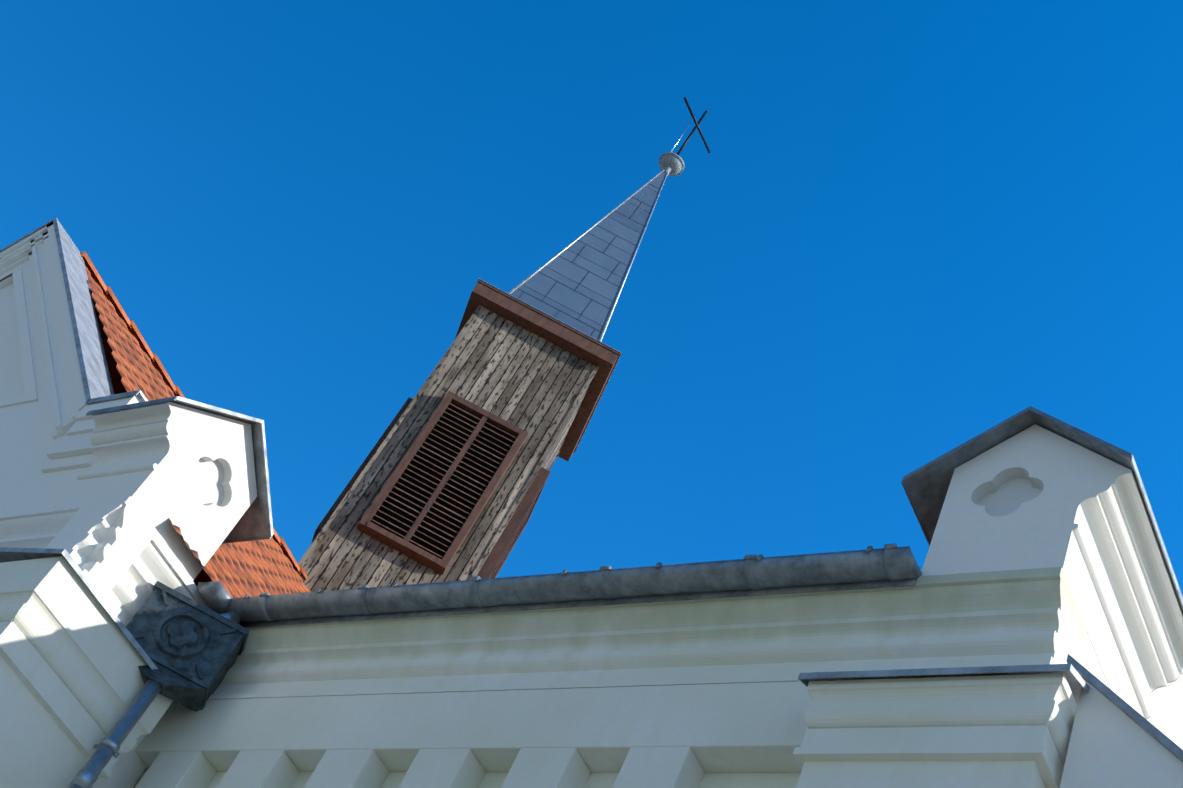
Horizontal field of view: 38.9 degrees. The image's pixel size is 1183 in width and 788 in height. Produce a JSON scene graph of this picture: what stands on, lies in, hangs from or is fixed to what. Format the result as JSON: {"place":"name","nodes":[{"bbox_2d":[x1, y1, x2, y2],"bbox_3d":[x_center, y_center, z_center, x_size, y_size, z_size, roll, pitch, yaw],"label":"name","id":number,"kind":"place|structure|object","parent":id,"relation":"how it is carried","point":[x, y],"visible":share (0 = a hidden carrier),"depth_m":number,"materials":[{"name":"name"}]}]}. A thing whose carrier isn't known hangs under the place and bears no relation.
{"place":"outdoors","nodes":[
{"label":"outdoors","id":0,"kind":"place"},
{"bbox_2d":[0,260,89,512],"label":"gable wall","id":1,"kind":"structure","parent":0,"point":[28,442],"depth_m":12.27,"materials":[{"name":"white paint"}]},
{"bbox_2d":[0,265,37,407],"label":"recessed wall panel","id":2,"kind":"object","parent":1,"relation":"attached to","point":[30,389],"visible":1,"depth_m":13.74,"materials":[{"name":"white paint"}]},
{"bbox_2d":[0,218,147,403],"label":"gable coping","id":3,"kind":"object","parent":1,"relation":"on","point":[96,378],"depth_m":13.78,"materials":[{"name":"grey metal"}]},
{"bbox_2d":[0,222,140,472],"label":"gable trim","id":4,"kind":"structure","parent":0,"point":[69,409],"depth_m":13.01,"materials":[{"name":"white paint"}]},
{"bbox_2d":[0,496,211,626],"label":"bay band wall","id":5,"kind":"structure","parent":0,"point":[121,554],"depth_m":10.53,"materials":[{"name":"white paint"}]},
{"bbox_2d":[303,312,587,590],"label":"plank gaps","id":6,"kind":"object","parent":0,"point":[423,425],"depth_m":20.50,"materials":[{"name":"brown wood"}]},
{"bbox_2d":[455,280,620,460],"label":"turret eaves","id":7,"kind":"object","parent":6,"relation":"attached to","point":[603,357],"visible":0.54,"depth_m":21.68,"materials":[{"name":"brown wood"}]},
{"bbox_2d":[476,278,621,451],"bbox_3d":[-0.843,-0.351,22.477,2.970,0.015,2.970,-8,-56,33],"label":"turret eaves sheet","id":8,"kind":"object","parent":7,"relation":"on","point":[569,326],"visible":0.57,"depth_m":21.74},
{"bbox_2d":[511,171,665,339],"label":"spire roof","id":9,"kind":"structure","parent":7,"relation":"on","point":[566,300],"depth_m":23.27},
{"bbox_2d":[508,169,667,340],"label":"turret spire hips","id":10,"kind":"object","parent":9,"relation":"attached to","point":[562,251],"visible":0.4,"depth_m":23.66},
{"bbox_2d":[518,188,658,335],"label":"roof tile joints","id":11,"kind":"object","parent":9,"relation":"attached to","point":[588,272],"visible":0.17,"depth_m":23.29,"materials":[{"name":"grey metal"}]},
{"bbox_2d":[658,152,683,175],"bbox_3d":[1.228,-3.558,26.190,0.424,0.510,0.424,-8,-56,33],"label":"finial ball","id":12,"kind":"object","parent":9,"relation":"on","point":[671,163],"visible":0.9,"depth_m":26.12,"materials":[{"name":"silver metal"}]},
{"bbox_2d":[671,118,692,151],"bbox_3d":[1.427,-4.104,26.743,0.023,1.280,0.020,-8,-56,33],"label":"finial rod","id":13,"kind":"object","parent":12,"relation":"on","point":[681,135],"visible":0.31,"depth_m":26.76,"materials":[{"name":"silver metal"}]},
{"bbox_2d":[677,97,709,154],"bbox_3d":[1.593,-4.152,26.871,0.056,1.521,1.040,-8,-56,33],"label":"cross","id":14,"kind":"object","parent":12,"relation":"on","point":[694,129],"visible":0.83,"depth_m":27.00,"materials":[{"name":"black metal"}]},
{"bbox_2d":[133,681,811,787],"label":"wall frieze and blocks","id":15,"kind":"object","parent":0,"point":[742,735],"visible":0.65,"depth_m":8.96,"materials":[{"name":"white paint"}]},
{"bbox_2d":[0,0,1182,594],"label":"sky","id":16,"kind":"structure","parent":0,"point":[906,229],"materials":[{"name":"blue"}]},
{"bbox_2d":[208,567,1085,699],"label":"cornice","id":17,"kind":"structure","parent":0,"point":[1009,617],"depth_m":8.91,"materials":[{"name":"white paint"}]},
{"label":"ground","id":18,"kind":"structure","parent":0,"visible":0},
{"bbox_2d":[0,556,172,787],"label":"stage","id":19,"kind":"object","parent":18,"relation":"on","point":[71,679],"visible":0.92,"depth_m":9.70,"materials":[{"name":"white paint"}]},
{"bbox_2d":[0,547,180,705],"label":"metal flashing","id":20,"kind":"object","parent":19,"relation":"on","point":[7,554],"visible":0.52,"depth_m":9.97,"materials":[{"name":"metal"}]},
{"bbox_2d":[91,734,146,787],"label":"wall","id":21,"kind":"structure","parent":18,"relation":"on","point":[128,769],"depth_m":10.30,"materials":[{"name":"white paint"}]},
{"bbox_2d":[91,292,212,585],"bbox_3d":[-6.594,2.430,17.262,4.614,4.470,5.427,-8,-56,33],"label":"roof shadow gap","id":22,"kind":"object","parent":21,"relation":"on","point":[119,388],"depth_m":16.83,"materials":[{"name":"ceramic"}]},
{"bbox_2d":[68,612,239,787],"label":"hopper pipes","id":23,"kind":"object","parent":18,"relation":"on","point":[107,747],"visible":0.88,"depth_m":9.80,"materials":[{"name":"grey metal"}]},
{"bbox_2d":[126,581,248,711],"bbox_3d":[-2.625,1.649,10.484,0.704,0.670,0.704,-8,-56,33],"label":"hopper head","id":24,"kind":"object","parent":23,"relation":"on","point":[192,649],"visible":0.92,"depth_m":10.41},
{"bbox_2d":[793,673,1076,787],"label":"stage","id":25,"kind":"object","parent":18,"relation":"on","point":[1004,731],"visible":0.98,"depth_m":7.28,"materials":[{"name":"white paint"}]},
{"bbox_2d":[798,664,1089,703],"bbox_3d":[1.627,1.361,7.651,1.288,0.196,0.439,-8,-56,33],"label":"metal flashing","id":26,"kind":"object","parent":25,"relation":"on","point":[1077,683],"visible":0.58,"depth_m":7.44,"materials":[{"name":"metal"}]},
{"bbox_2d":[1060,680,1182,787],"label":"buttress wall","id":27,"kind":"structure","parent":18,"relation":"on","point":[1111,745],"depth_m":6.98,"materials":[{"name":"paint"}]},
{"bbox_2d":[1066,654,1182,762],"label":"metal flashing","id":28,"kind":"object","parent":27,"relation":"on","point":[1146,725],"depth_m":7.10,"materials":[{"name":"grey metal"}]},
{"bbox_2d":[1079,631,1182,749],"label":"wall","id":29,"kind":"structure","parent":18,"relation":"on","point":[1170,727],"depth_m":9.02,"materials":[{"name":"paint"}]},
{"bbox_2d":[1145,674,1182,718],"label":"wall","id":30,"kind":"structure","parent":29,"relation":"attached to","point":[1165,700],"depth_m":9.14,"materials":[{"name":"white paint"}]},
{"bbox_3d":[-3.543,7.346,11.384,14.860,7.600,10.060,-8,-56,33],"label":"wall","id":31,"kind":"object","parent":18,"relation":"on","visible":0},
{"bbox_2d":[56,402,256,580],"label":"pier block","id":32,"kind":"structure","parent":31,"relation":"on","point":[189,472],"depth_m":10.99,"materials":[{"name":"white paint"}]},
{"bbox_2d":[86,396,273,543],"bbox_3d":[-2.688,0.396,11.486,0.854,0.532,1.218,-8,-56,33],"label":"pier cap","id":33,"kind":"object","parent":32,"relation":"on","point":[254,522],"visible":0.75,"depth_m":11.43,"materials":[{"name":"grey metal"}]},
{"bbox_2d":[197,543,921,627],"bbox_3d":[-0.461,1.090,9.623,4.888,0.130,0.353,-8,-56,33],"label":"zinc gutter","id":34,"kind":"object","parent":31,"relation":"on","point":[888,565],"visible":0.96,"depth_m":9.34,"materials":[{"name":"grey metal"}]},
{"bbox_2d":[921,424,1182,717],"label":"pier block","id":35,"kind":"structure","parent":31,"relation":"on","point":[1034,496],"depth_m":8.53,"materials":[{"name":"white paint"}]},
{"bbox_2d":[901,406,1182,611],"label":"pier cap","id":36,"kind":"object","parent":35,"relation":"on","point":[925,486],"visible":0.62,"depth_m":8.96,"materials":[{"name":"grey metal"}]},
{"bbox_3d":[-1.312,3.933,15.853,14.570,4.470,9.034,-8,-56,33],"label":"long plain roof","id":37,"kind":"object","parent":31,"relation":"on","visible":0},
{"bbox_2d":[85,266,310,597],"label":"roof bay tiles","id":38,"kind":"object","parent":37,"relation":"on","point":[249,568],"visible":0.31,"depth_m":14.73,"materials":[{"name":"tile"}]},
{"bbox_2d":[80,251,307,579],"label":"ridge tiles","id":39,"kind":"object","parent":38,"relation":"on","point":[108,293],"visible":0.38,"depth_m":16.81,"materials":[{"name":"tile"}]},
{"bbox_2d":[295,304,598,591],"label":"turret planks","id":40,"kind":"object","parent":37,"relation":"on","point":[547,452],"visible":0.38,"depth_m":20.36,"materials":[{"name":"brown wood"}]},
{"bbox_2d":[311,391,549,578],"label":"turret louvre frames","id":41,"kind":"structure","parent":40,"relation":"attached to","point":[404,546],"depth_m":19.68,"materials":[{"name":"brown wood"}]},
{"bbox_2d":[371,403,536,577],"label":"turret louvre slats","id":42,"kind":"object","parent":41,"relation":"in","point":[510,545],"visible":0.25,"depth_m":19.64,"materials":[{"name":"brown wood"}]}
]}

